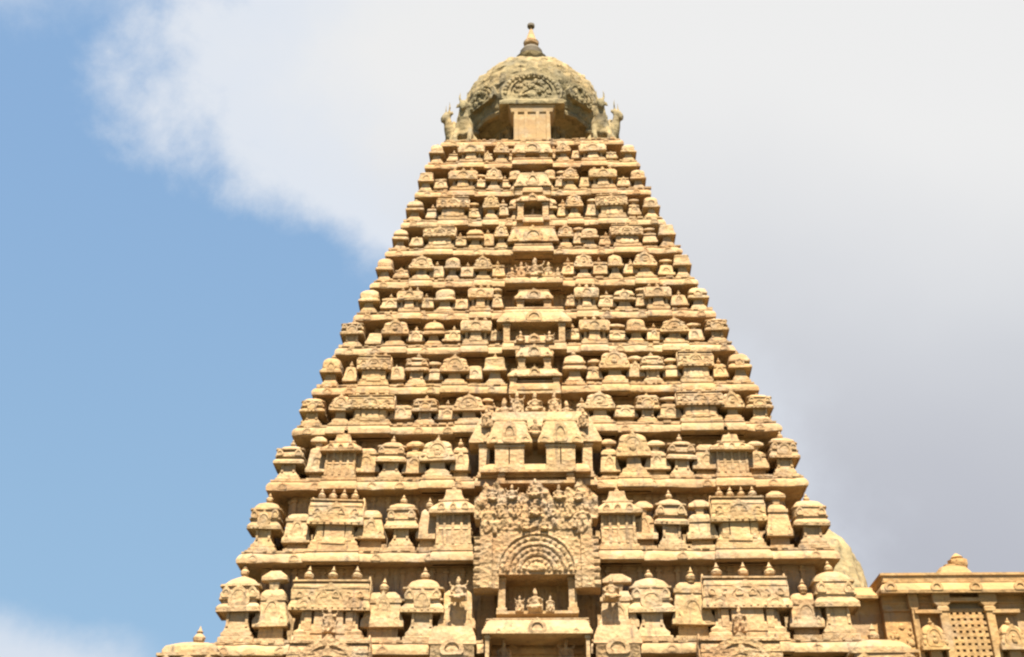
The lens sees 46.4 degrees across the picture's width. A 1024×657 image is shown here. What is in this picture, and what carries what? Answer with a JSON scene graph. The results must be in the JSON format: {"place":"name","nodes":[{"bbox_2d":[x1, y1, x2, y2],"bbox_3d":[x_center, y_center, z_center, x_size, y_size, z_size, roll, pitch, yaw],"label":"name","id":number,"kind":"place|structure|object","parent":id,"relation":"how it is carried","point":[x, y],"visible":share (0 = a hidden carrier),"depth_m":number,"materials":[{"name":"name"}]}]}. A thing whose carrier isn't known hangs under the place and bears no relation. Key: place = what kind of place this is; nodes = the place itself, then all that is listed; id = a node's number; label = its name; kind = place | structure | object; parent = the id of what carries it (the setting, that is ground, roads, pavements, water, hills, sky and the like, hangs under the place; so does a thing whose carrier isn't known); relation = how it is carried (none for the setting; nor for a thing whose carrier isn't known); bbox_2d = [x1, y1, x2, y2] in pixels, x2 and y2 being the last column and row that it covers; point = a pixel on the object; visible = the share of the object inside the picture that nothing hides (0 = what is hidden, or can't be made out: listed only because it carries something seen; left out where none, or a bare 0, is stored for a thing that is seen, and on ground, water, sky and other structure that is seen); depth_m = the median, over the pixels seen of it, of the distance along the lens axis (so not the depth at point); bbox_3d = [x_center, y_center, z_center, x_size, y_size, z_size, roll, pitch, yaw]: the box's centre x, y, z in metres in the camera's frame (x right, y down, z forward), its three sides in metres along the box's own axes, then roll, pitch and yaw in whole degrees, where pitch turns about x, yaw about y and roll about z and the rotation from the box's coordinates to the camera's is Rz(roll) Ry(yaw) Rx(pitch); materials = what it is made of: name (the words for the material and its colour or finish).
{"place":"outdoors","nodes":[
{"label":"outdoors","id":0,"kind":"place"},
{"bbox_2d":[0,0,1023,656],"label":"sky","id":1,"kind":"structure","parent":0,"point":[198,198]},
{"label":"ground","id":2,"kind":"structure","parent":0,"visible":0},
{"bbox_2d":[156,23,918,656],"bbox_3d":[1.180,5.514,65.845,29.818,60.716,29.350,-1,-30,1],"label":"temple tower","id":3,"kind":"structure","parent":2,"relation":"on","point":[536,415],"depth_m":52.63,"materials":[{"name":"stone"}]},
{"bbox_2d":[441,103,455,140],"bbox_3d":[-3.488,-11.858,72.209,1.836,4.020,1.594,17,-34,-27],"label":"bull statue","id":4,"kind":"object","parent":3,"relation":"on","point":[449,125],"visible":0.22,"depth_m":72.00,"materials":[{"name":"stone"}]},
{"bbox_2d":[453,92,476,140],"bbox_3d":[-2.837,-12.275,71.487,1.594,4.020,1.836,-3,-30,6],"label":"bull statue","id":5,"kind":"object","parent":3,"relation":"on","point":[463,130],"visible":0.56,"depth_m":70.88,"materials":[{"name":"stone"}]},
{"bbox_2d":[587,91,611,138],"bbox_3d":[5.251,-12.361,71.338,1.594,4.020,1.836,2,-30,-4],"label":"bull statue","id":6,"kind":"object","parent":3,"relation":"on","point":[600,127],"visible":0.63,"depth_m":70.74,"materials":[{"name":"stone"}]},
{"bbox_2d":[608,103,622,138],"bbox_3d":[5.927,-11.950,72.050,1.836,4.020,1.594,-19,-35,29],"label":"bull statue","id":7,"kind":"object","parent":3,"relation":"on","point":[614,122],"visible":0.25,"depth_m":71.80,"materials":[{"name":"stone"}]},
{"bbox_2d":[822,529,1023,656],"bbox_3d":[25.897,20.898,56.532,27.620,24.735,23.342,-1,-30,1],"label":"temple hall","id":8,"kind":"structure","parent":2,"relation":"on","point":[954,606],"depth_m":49.27,"materials":[{"name":"stone"}]},
{"bbox_2d":[945,597,993,656],"bbox_3d":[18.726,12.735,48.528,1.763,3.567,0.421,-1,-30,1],"label":"window","id":9,"kind":"structure","parent":8,"relation":"in","point":[968,624],"depth_m":48.86,"materials":[{"name":"stone"}]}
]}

